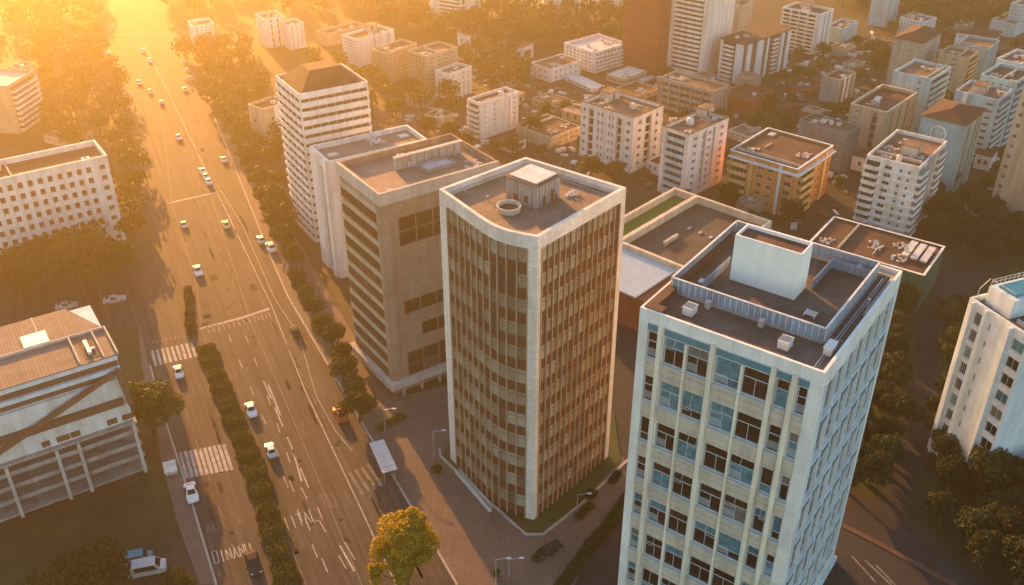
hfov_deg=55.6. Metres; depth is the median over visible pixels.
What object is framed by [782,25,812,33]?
window
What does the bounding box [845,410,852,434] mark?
window
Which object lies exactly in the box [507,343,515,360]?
window
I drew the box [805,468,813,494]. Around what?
window
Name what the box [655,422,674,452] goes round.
window
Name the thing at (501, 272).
window
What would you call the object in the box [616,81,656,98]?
house
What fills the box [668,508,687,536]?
window
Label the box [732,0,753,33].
apartment building
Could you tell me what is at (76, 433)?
vent window
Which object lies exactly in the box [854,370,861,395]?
window
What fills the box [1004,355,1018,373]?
window
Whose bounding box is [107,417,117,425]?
vent window
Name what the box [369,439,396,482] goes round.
bus shelter
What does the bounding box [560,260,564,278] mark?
window
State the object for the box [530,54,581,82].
house
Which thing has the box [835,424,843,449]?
window
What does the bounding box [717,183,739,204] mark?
tree
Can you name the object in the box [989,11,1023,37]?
office building
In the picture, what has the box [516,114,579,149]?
house
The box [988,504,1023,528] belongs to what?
tree
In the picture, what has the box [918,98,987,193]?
apartment building
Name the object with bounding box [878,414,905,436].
tree
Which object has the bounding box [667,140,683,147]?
window
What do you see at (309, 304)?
tree
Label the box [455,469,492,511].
ramp railing
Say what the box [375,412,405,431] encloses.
hedge
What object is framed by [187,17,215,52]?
apartment building
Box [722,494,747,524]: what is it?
window
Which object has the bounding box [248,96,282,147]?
apartment building
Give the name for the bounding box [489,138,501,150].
tree
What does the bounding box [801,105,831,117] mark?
house
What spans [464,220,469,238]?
window
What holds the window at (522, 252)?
in the office tower at (531, 249)
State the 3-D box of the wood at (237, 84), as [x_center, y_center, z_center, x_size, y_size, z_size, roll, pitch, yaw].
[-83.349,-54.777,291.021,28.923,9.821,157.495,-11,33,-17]
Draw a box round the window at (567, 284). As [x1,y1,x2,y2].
[565,282,568,298]
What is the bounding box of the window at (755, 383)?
[741,366,769,401]
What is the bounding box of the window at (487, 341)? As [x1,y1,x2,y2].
[484,331,489,348]
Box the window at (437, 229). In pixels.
[434,221,440,235]
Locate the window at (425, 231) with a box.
[417,223,433,240]
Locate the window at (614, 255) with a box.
[612,252,615,268]
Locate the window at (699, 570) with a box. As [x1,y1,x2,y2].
[688,556,710,584]
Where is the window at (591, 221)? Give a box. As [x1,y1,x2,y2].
[589,219,592,236]
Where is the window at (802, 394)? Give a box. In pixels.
[794,386,808,415]
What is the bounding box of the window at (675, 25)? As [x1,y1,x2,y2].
[675,25,701,31]
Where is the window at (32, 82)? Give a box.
[12,82,33,95]
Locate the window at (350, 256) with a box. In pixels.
[347,250,381,288]
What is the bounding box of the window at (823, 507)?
[819,499,826,522]
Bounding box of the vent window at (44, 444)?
[41,440,50,447]
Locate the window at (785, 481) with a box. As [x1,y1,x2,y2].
[777,475,790,501]
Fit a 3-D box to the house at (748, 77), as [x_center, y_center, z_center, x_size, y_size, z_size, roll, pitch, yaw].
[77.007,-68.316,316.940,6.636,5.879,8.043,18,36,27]
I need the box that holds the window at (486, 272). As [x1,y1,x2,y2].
[483,258,488,277]
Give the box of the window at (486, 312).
[484,307,488,325]
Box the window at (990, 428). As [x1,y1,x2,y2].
[984,420,996,437]
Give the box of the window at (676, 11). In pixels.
[676,11,702,17]
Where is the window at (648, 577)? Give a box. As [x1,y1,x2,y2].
[641,568,658,584]
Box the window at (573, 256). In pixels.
[571,253,575,271]
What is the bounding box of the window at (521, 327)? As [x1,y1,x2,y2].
[517,322,525,339]
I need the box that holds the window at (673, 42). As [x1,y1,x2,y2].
[673,42,699,49]
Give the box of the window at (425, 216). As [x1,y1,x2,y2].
[416,208,432,226]
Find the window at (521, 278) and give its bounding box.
[517,272,526,290]
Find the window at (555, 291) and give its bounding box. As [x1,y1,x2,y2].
[554,289,557,305]
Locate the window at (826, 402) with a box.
[823,378,832,409]
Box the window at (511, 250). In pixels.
[506,244,515,262]
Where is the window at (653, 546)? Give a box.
[644,534,661,560]
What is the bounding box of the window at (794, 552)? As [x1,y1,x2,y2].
[789,547,796,569]
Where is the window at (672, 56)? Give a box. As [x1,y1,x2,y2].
[672,56,698,62]
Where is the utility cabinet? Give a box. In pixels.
[162,459,177,475]
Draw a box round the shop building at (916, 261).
[810,216,945,313]
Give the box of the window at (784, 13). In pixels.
[784,13,814,21]
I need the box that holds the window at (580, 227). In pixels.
[578,225,581,242]
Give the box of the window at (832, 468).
[827,463,834,486]
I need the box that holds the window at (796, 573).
[793,565,799,584]
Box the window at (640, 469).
[636,455,645,478]
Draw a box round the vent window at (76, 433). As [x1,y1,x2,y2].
[70,430,80,437]
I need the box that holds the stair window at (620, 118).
[616,116,621,161]
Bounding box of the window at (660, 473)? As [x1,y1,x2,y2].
[651,461,670,489]
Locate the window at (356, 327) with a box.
[354,322,390,365]
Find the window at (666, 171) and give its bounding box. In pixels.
[665,170,680,177]
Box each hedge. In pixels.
[183,285,194,335]
[195,343,303,584]
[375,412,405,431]
[531,546,544,562]
[554,519,613,584]
[574,502,595,520]
[604,491,624,526]
[608,469,622,484]
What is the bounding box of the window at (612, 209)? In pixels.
[610,207,613,223]
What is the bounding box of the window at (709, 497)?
[697,482,721,512]
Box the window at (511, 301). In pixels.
[507,295,515,312]
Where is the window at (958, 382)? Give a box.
[954,377,961,390]
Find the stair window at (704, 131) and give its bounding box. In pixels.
[697,131,704,188]
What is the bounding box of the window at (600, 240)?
[598,237,602,254]
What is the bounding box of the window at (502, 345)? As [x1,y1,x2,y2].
[498,340,505,357]
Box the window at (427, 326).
[422,317,437,333]
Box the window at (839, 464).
[836,449,843,472]
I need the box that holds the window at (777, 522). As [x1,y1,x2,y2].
[770,515,782,540]
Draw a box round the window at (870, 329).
[863,324,872,354]
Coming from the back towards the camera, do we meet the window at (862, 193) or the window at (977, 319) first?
the window at (862, 193)
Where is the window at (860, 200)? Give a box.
[859,198,871,204]
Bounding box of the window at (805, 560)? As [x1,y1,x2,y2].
[802,551,808,571]
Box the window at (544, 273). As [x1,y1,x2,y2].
[543,271,546,288]
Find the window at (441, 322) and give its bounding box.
[438,314,444,327]
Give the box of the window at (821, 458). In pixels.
[815,453,823,479]
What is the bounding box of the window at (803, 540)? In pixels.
[799,531,806,553]
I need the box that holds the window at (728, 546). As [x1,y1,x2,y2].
[716,531,740,561]
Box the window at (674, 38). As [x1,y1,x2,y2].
[673,38,700,44]
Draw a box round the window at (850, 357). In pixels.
[844,350,853,380]
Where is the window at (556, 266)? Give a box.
[554,263,558,281]
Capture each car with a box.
[55,300,77,310]
[103,294,125,304]
[173,364,184,378]
[175,134,182,139]
[180,221,187,228]
[183,481,199,503]
[192,264,202,276]
[199,167,205,173]
[202,172,208,179]
[204,177,212,184]
[220,156,227,162]
[221,220,230,228]
[244,401,257,417]
[244,549,262,575]
[256,235,265,244]
[264,441,277,458]
[265,241,276,252]
[290,326,300,337]
[332,407,347,423]
[539,539,562,558]
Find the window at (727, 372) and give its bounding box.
[714,356,740,390]
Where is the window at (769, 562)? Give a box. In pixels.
[763,554,774,577]
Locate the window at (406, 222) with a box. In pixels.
[398,213,415,231]
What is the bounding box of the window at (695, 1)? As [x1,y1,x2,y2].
[685,0,704,3]
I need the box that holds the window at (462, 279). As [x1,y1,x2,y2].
[460,265,464,282]
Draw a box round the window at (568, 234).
[567,232,570,249]
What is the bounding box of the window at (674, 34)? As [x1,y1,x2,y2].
[674,34,700,40]
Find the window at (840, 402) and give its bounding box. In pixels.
[835,395,843,422]
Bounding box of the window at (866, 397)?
[863,385,869,407]
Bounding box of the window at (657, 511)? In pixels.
[648,499,665,526]
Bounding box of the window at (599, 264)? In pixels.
[597,262,600,278]
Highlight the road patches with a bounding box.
[131,52,426,584]
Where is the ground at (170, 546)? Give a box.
[0,0,1023,584]
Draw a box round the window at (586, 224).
[583,222,587,239]
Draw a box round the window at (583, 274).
[581,272,585,288]
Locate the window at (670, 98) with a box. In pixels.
[669,97,676,101]
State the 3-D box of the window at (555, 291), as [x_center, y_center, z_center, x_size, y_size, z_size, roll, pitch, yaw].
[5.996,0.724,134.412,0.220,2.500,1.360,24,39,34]
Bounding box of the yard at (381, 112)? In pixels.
[370,81,848,139]
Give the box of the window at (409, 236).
[399,228,415,245]
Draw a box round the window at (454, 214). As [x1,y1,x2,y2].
[453,212,457,230]
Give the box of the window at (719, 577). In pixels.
[711,567,734,584]
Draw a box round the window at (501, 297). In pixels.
[498,292,505,310]
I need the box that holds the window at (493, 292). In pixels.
[490,288,496,306]
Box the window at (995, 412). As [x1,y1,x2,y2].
[989,405,1002,422]
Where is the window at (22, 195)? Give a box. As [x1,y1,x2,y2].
[20,193,26,199]
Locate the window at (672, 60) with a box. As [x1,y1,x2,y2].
[672,60,697,67]
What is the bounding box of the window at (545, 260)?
[543,245,547,263]
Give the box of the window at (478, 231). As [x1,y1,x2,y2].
[476,229,480,247]
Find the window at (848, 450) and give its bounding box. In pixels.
[845,436,852,458]
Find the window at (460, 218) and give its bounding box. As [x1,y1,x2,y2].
[459,216,462,233]
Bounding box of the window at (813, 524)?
[809,515,816,537]
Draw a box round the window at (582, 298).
[580,295,584,311]
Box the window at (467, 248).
[465,245,469,263]
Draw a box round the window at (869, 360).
[863,357,870,382]
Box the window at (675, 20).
[675,20,701,26]
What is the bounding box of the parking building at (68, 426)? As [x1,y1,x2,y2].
[0,305,147,521]
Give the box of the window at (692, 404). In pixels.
[680,389,703,420]
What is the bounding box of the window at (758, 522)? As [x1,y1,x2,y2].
[751,507,766,533]
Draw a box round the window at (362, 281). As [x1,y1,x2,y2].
[348,264,385,306]
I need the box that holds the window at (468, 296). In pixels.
[466,293,470,310]
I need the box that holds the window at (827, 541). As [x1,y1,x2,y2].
[821,541,827,560]
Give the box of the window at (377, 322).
[351,294,388,336]
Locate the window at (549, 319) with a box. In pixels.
[547,316,551,334]
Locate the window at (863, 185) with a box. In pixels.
[862,184,875,189]
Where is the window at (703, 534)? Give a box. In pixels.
[692,520,715,549]
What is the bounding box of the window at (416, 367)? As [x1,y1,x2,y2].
[408,360,423,375]
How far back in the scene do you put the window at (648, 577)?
132.01 m
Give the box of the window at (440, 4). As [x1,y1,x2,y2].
[440,4,459,8]
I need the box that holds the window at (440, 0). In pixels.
[440,0,458,4]
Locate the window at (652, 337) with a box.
[646,331,656,358]
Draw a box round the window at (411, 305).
[404,297,420,313]
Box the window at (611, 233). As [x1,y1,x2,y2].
[609,231,612,247]
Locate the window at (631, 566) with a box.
[627,560,635,581]
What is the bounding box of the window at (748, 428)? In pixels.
[734,411,761,444]
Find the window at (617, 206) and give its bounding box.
[615,203,619,220]
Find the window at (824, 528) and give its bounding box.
[820,522,826,541]
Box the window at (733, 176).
[730,174,745,181]
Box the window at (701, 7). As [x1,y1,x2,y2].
[677,2,703,8]
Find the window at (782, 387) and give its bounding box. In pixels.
[773,379,790,409]
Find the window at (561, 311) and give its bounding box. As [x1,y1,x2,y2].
[559,309,562,326]
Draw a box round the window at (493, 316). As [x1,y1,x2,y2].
[490,312,496,329]
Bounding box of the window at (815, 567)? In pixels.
[813,554,819,575]
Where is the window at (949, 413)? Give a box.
[945,408,952,420]
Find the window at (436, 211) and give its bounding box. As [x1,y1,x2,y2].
[433,206,439,220]
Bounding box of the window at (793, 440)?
[785,432,799,460]
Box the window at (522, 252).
[517,247,526,264]
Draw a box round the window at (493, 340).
[491,335,496,352]
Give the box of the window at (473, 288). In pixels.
[471,274,475,291]
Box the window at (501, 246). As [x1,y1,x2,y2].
[497,241,504,259]
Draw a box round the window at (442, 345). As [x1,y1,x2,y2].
[439,339,445,352]
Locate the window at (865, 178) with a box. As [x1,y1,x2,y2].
[863,176,876,181]
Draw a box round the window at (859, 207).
[857,206,870,211]
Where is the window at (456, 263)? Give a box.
[455,261,458,277]
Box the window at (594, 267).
[592,265,595,281]
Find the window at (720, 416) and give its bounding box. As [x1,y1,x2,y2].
[708,401,733,433]
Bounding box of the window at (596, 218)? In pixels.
[594,215,598,233]
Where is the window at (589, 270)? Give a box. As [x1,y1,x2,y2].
[587,268,590,284]
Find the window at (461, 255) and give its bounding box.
[459,241,463,258]
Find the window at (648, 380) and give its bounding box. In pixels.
[643,374,652,400]
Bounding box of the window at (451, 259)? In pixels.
[449,256,453,273]
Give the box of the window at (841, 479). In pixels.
[837,473,843,493]
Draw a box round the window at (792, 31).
[791,31,811,36]
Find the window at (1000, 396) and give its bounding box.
[995,389,1007,406]
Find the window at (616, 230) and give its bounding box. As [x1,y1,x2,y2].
[614,228,617,244]
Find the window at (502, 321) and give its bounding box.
[498,316,505,333]
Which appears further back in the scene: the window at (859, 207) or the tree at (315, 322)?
the window at (859, 207)
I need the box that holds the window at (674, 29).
[674,29,700,35]
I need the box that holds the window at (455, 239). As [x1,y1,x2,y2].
[454,236,457,253]
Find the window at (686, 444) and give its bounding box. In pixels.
[676,432,697,461]
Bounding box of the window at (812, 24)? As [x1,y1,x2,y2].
[783,17,813,25]
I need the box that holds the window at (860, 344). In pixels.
[854,338,862,366]
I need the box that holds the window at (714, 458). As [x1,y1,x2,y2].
[702,443,727,474]
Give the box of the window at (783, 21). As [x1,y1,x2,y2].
[783,21,813,29]
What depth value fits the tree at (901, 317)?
193.33 m
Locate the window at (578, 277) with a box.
[576,275,579,291]
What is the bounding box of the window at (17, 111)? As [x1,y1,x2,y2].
[16,98,37,112]
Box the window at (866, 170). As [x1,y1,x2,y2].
[865,168,878,174]
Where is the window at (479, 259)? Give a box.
[477,254,481,272]
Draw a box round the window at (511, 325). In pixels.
[507,320,515,336]
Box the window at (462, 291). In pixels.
[461,288,464,305]
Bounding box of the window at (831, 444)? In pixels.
[826,438,833,462]
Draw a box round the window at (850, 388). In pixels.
[844,383,852,409]
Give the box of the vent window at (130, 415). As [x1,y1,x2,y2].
[122,412,133,420]
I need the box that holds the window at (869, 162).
[866,159,880,166]
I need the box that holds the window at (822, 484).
[817,478,824,501]
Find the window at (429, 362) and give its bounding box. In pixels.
[424,354,438,368]
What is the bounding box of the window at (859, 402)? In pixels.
[854,397,861,420]
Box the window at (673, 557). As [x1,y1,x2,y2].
[664,544,683,570]
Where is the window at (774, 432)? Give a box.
[765,424,781,453]
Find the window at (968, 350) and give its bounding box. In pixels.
[964,345,971,358]
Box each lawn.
[0,255,1023,584]
[442,414,620,531]
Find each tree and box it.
[0,245,43,305]
[16,565,68,584]
[17,233,57,283]
[38,226,115,294]
[51,534,132,584]
[99,239,137,276]
[126,380,185,432]
[158,565,197,584]
[230,133,244,146]
[240,152,256,165]
[243,164,255,182]
[246,171,264,182]
[252,183,265,192]
[252,185,264,199]
[259,192,280,203]
[259,196,281,210]
[264,214,286,224]
[269,223,296,242]
[271,222,284,243]
[281,239,294,249]
[282,243,304,268]
[286,268,307,289]
[291,278,307,298]
[297,284,314,298]
[300,295,325,315]
[310,313,327,334]
[312,313,333,339]
[321,322,345,346]
[328,353,358,386]
[330,342,352,357]
[335,391,378,421]
[342,376,366,394]
[366,506,440,584]
[383,103,399,116]
[397,85,409,101]
[417,115,436,135]
[439,119,460,134]
[457,131,474,145]
[463,93,475,101]
[479,50,489,60]
[486,76,498,89]
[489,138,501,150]
[495,52,505,67]
[501,136,522,156]
[515,72,530,88]
[524,112,543,127]
[535,143,548,158]
[538,100,553,113]
[560,99,570,107]
[577,154,604,176]
[604,159,626,181]
[664,66,673,73]
[676,109,689,117]
[705,194,721,202]
[715,108,725,115]
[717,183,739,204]
[724,143,732,159]
[745,109,767,124]
[745,209,758,215]
[760,120,782,129]
[762,93,778,109]
[769,107,789,124]
[776,69,790,81]
[780,117,798,132]
[780,198,804,225]
[785,92,797,102]
[790,66,803,79]
[793,46,805,58]
[803,66,818,77]
[807,102,823,107]
[815,41,831,54]
[816,60,825,70]
[820,111,835,118]
[824,101,843,115]
[834,175,845,188]
[840,100,851,118]
[851,35,863,44]
[851,67,866,79]
[851,455,871,487]
[858,438,866,457]
[860,446,894,485]
[861,39,874,54]
[862,417,885,442]
[866,52,880,60]
[866,401,878,422]
[869,56,888,74]
[869,432,906,463]
[871,39,886,51]
[871,391,876,400]
[872,378,896,408]
[873,42,891,58]
[877,360,913,388]
[878,388,925,421]
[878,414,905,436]
[881,350,915,375]
[885,331,910,354]
[886,20,899,35]
[888,323,910,335]
[890,308,910,328]
[893,298,915,313]
[896,281,924,298]
[922,194,954,215]
[922,491,961,522]
[923,413,946,433]
[924,212,956,241]
[924,395,941,413]
[929,294,966,329]
[930,428,961,462]
[934,190,966,209]
[934,368,948,390]
[935,184,945,194]
[935,455,975,491]
[938,324,960,348]
[940,30,947,40]
[941,41,952,49]
[941,341,955,369]
[944,91,954,99]
[947,33,955,41]
[949,319,963,328]
[950,209,971,234]
[950,293,969,307]
[952,216,982,249]
[952,505,999,543]
[964,467,1005,504]
[965,193,989,213]
[966,527,1003,568]
[968,182,985,193]
[969,445,1014,487]
[970,236,1002,262]
[975,172,995,188]
[975,488,1016,511]
[977,219,1000,237]
[979,201,1013,223]
[987,196,1005,206]
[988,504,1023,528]
[988,509,1023,545]
[997,533,1023,584]
[1001,483,1023,509]
[1001,522,1023,541]
[1008,455,1023,489]
[1008,557,1023,583]
[1010,37,1023,49]
[1011,211,1023,228]
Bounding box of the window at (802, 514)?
[796,509,804,534]
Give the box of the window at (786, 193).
[782,190,788,196]
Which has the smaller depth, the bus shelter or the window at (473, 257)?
the window at (473, 257)
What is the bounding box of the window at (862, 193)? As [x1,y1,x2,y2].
[860,191,873,196]
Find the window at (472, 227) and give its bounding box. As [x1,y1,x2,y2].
[470,225,474,242]
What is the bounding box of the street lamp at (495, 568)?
[495,557,510,584]
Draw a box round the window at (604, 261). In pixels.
[602,259,605,275]
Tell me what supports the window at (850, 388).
in the office tower at (759, 352)
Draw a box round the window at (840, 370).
[834,365,842,394]
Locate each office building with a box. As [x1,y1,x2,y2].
[0,139,125,254]
[564,33,623,72]
[656,70,729,113]
[727,82,772,118]
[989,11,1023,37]
[1007,0,1023,22]
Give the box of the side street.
[0,17,992,584]
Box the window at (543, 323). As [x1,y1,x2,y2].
[542,320,545,337]
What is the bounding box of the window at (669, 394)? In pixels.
[659,381,679,411]
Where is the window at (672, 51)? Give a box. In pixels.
[672,51,698,58]
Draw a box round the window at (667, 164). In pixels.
[665,162,681,170]
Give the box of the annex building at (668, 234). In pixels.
[617,187,771,331]
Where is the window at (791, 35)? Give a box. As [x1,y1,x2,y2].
[791,35,811,40]
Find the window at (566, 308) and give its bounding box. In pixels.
[564,306,568,322]
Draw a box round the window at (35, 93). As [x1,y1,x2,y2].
[15,93,36,106]
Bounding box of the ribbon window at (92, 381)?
[0,372,115,412]
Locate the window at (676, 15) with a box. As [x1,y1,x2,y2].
[676,15,702,22]
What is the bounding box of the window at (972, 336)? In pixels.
[969,328,976,342]
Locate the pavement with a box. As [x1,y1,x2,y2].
[139,81,626,584]
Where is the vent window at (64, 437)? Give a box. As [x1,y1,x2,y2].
[56,433,69,442]
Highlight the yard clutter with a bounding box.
[396,30,1023,229]
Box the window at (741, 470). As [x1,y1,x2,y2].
[728,453,754,485]
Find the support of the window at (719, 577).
in the office tower at (759, 352)
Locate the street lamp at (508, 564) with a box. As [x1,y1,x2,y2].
[508,557,523,575]
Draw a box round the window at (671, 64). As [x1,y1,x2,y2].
[671,64,697,71]
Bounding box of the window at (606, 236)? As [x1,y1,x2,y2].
[604,234,607,250]
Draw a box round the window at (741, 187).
[730,182,743,189]
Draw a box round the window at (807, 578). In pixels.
[805,569,810,584]
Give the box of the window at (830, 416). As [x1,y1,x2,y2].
[824,411,832,438]
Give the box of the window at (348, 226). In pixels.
[343,219,382,259]
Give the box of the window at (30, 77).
[10,75,31,90]
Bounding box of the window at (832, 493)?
[828,485,835,507]
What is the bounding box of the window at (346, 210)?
[342,203,377,240]
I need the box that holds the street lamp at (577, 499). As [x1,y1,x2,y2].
[576,492,591,511]
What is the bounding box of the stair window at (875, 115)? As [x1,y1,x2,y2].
[867,113,877,148]
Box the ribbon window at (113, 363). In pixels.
[0,360,117,401]
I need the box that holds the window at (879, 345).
[872,345,879,369]
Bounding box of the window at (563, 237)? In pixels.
[560,235,565,252]
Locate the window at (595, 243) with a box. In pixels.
[593,241,596,257]
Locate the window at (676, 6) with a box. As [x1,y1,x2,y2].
[676,6,703,12]
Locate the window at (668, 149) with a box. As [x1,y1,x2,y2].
[667,147,682,155]
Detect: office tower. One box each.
[275,59,371,242]
[309,125,426,278]
[335,133,498,395]
[439,157,625,519]
[618,220,902,584]
[621,0,671,73]
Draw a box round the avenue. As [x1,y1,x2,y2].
[0,0,454,584]
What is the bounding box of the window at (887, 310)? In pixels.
[882,300,890,327]
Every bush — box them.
[431,463,441,472]
[493,568,499,576]
[585,488,597,498]
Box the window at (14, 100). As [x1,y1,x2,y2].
[13,87,34,101]
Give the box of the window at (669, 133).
[668,132,684,140]
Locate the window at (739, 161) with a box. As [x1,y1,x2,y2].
[733,158,746,164]
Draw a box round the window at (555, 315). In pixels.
[553,313,557,330]
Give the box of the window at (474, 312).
[472,298,476,315]
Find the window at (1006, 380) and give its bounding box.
[999,372,1013,390]
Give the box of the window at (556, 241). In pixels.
[555,238,558,256]
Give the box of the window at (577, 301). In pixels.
[575,299,578,315]
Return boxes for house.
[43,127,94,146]
[405,88,434,109]
[424,108,453,127]
[456,30,480,48]
[458,48,475,60]
[479,63,501,76]
[491,38,511,53]
[495,74,517,87]
[498,132,526,152]
[507,39,534,59]
[511,88,524,105]
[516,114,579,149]
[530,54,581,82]
[532,92,572,112]
[561,102,580,123]
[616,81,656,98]
[646,154,659,175]
[692,71,716,79]
[727,122,761,141]
[735,71,762,86]
[736,195,764,212]
[764,98,797,116]
[784,77,820,96]
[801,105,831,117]
[826,42,856,57]
[841,59,865,70]
[850,148,870,171]
[852,34,885,44]
[949,19,973,28]
[972,144,999,170]
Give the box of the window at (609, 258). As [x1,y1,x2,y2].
[607,255,610,271]
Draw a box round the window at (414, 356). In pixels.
[408,348,423,364]
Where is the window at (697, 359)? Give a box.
[686,346,708,378]
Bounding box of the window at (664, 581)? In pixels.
[660,577,675,584]
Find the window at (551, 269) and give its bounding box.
[548,267,552,285]
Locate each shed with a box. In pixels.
[606,65,646,84]
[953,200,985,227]
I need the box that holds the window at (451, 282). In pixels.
[450,279,454,297]
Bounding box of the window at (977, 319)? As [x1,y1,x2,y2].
[973,312,981,325]
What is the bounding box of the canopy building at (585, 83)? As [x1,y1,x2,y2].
[562,72,604,92]
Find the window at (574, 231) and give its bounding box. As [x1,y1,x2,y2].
[572,228,576,246]
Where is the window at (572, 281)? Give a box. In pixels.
[570,278,574,295]
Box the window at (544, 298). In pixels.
[542,296,546,313]
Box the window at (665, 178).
[664,177,680,185]
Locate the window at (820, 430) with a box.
[813,425,822,454]
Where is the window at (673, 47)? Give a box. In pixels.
[673,47,699,53]
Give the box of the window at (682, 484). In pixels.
[672,471,692,499]
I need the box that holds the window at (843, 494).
[838,494,843,512]
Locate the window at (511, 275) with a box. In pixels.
[507,270,515,288]
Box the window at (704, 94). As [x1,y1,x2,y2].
[703,92,710,97]
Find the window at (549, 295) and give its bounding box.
[548,292,552,309]
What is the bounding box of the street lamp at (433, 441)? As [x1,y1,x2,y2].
[433,429,445,456]
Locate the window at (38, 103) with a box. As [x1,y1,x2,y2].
[18,103,38,117]
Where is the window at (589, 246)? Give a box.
[588,244,591,260]
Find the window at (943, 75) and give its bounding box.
[932,73,945,83]
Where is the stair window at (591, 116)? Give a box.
[588,107,593,154]
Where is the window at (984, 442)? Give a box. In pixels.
[979,436,991,452]
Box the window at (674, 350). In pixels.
[663,337,684,369]
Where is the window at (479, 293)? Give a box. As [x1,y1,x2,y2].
[477,279,481,296]
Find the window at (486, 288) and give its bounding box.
[483,283,488,301]
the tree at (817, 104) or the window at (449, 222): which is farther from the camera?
the tree at (817, 104)
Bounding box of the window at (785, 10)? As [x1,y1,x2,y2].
[784,9,815,17]
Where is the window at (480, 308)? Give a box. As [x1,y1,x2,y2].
[478,302,482,320]
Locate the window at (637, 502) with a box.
[633,491,641,514]
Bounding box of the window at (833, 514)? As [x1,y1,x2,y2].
[829,507,835,527]
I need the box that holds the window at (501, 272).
[497,267,504,285]
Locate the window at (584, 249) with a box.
[582,247,586,264]
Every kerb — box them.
[149,94,457,584]
[438,448,627,535]
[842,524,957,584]
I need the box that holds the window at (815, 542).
[811,536,817,556]
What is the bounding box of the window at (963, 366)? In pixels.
[959,362,966,374]
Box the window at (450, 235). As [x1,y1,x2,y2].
[448,233,452,250]
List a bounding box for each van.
[120,548,152,567]
[128,556,166,578]
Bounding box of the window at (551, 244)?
[549,242,553,259]
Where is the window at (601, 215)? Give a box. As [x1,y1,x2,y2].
[600,213,603,229]
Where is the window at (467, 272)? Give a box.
[466,269,469,286]
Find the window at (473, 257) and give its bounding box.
[471,249,475,268]
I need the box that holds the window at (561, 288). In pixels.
[559,286,563,302]
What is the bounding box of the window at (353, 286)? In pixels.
[349,280,386,321]
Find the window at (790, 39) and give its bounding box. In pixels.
[790,39,810,44]
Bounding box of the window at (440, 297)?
[437,289,443,302]
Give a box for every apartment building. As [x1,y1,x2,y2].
[0,68,47,133]
[8,61,43,98]
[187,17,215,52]
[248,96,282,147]
[255,10,284,48]
[281,18,305,49]
[316,21,363,46]
[342,21,394,66]
[371,39,416,82]
[407,41,457,91]
[430,0,480,29]
[435,62,471,98]
[466,87,517,139]
[504,0,543,14]
[546,0,580,20]
[579,86,663,172]
[587,0,622,6]
[657,103,728,193]
[666,0,735,73]
[717,22,792,83]
[726,127,835,218]
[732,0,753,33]
[780,0,833,54]
[797,112,860,173]
[818,68,856,103]
[829,18,857,42]
[847,84,917,149]
[853,129,947,236]
[867,0,899,27]
[885,25,943,84]
[891,59,950,133]
[897,11,936,33]
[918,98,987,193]
[927,272,1023,479]
[937,45,978,93]
[953,80,1012,161]
[954,25,1001,45]
[956,35,999,80]
[979,63,1023,146]
[992,84,1023,222]
[995,49,1023,67]
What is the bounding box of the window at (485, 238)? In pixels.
[482,233,488,251]
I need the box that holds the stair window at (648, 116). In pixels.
[643,114,649,161]
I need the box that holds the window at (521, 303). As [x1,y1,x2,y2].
[517,298,525,315]
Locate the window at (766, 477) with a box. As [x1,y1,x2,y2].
[758,467,773,494]
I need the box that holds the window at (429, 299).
[421,291,435,308]
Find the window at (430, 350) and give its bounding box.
[424,342,438,358]
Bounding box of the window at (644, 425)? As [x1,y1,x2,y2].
[639,416,648,440]
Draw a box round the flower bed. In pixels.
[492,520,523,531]
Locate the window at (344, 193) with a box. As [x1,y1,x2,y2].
[340,187,379,226]
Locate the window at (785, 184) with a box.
[783,182,789,187]
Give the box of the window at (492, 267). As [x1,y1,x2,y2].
[490,263,495,281]
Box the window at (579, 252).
[577,250,580,267]
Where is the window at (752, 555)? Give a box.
[745,545,759,570]
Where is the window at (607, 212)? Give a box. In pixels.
[605,210,608,226]
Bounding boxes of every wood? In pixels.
[0,0,104,29]
[20,18,150,238]
[160,0,359,14]
[170,32,297,225]
[301,45,463,122]
[351,0,624,46]
[458,34,531,80]
[838,0,1016,31]
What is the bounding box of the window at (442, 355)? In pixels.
[440,351,445,363]
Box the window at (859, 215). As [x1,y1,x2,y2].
[856,213,868,218]
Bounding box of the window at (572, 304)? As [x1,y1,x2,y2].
[569,302,573,319]
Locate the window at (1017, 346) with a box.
[1009,338,1023,356]
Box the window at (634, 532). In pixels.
[630,527,638,548]
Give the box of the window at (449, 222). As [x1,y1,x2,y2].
[447,208,451,225]
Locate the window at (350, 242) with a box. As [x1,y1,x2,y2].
[345,234,383,275]
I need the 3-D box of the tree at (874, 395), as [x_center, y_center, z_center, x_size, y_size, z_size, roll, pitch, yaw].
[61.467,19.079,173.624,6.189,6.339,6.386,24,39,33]
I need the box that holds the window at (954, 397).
[950,393,957,405]
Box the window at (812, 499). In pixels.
[807,492,815,517]
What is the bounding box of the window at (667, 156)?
[666,155,682,162]
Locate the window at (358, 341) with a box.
[355,336,391,379]
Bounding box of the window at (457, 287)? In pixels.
[456,284,459,301]
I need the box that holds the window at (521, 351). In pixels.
[517,346,525,362]
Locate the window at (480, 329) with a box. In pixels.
[479,326,482,343]
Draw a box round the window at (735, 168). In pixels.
[732,165,746,172]
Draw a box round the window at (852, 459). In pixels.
[846,459,852,479]
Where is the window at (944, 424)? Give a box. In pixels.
[942,423,948,432]
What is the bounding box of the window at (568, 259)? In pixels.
[566,257,569,274]
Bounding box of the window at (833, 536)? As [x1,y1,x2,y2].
[830,528,835,544]
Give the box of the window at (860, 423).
[854,423,860,444]
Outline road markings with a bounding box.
[111,34,922,584]
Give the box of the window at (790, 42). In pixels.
[790,42,810,48]
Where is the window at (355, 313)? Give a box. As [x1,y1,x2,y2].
[353,308,389,351]
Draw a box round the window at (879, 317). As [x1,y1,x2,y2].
[873,312,881,340]
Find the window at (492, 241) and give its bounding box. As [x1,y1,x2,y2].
[490,237,496,256]

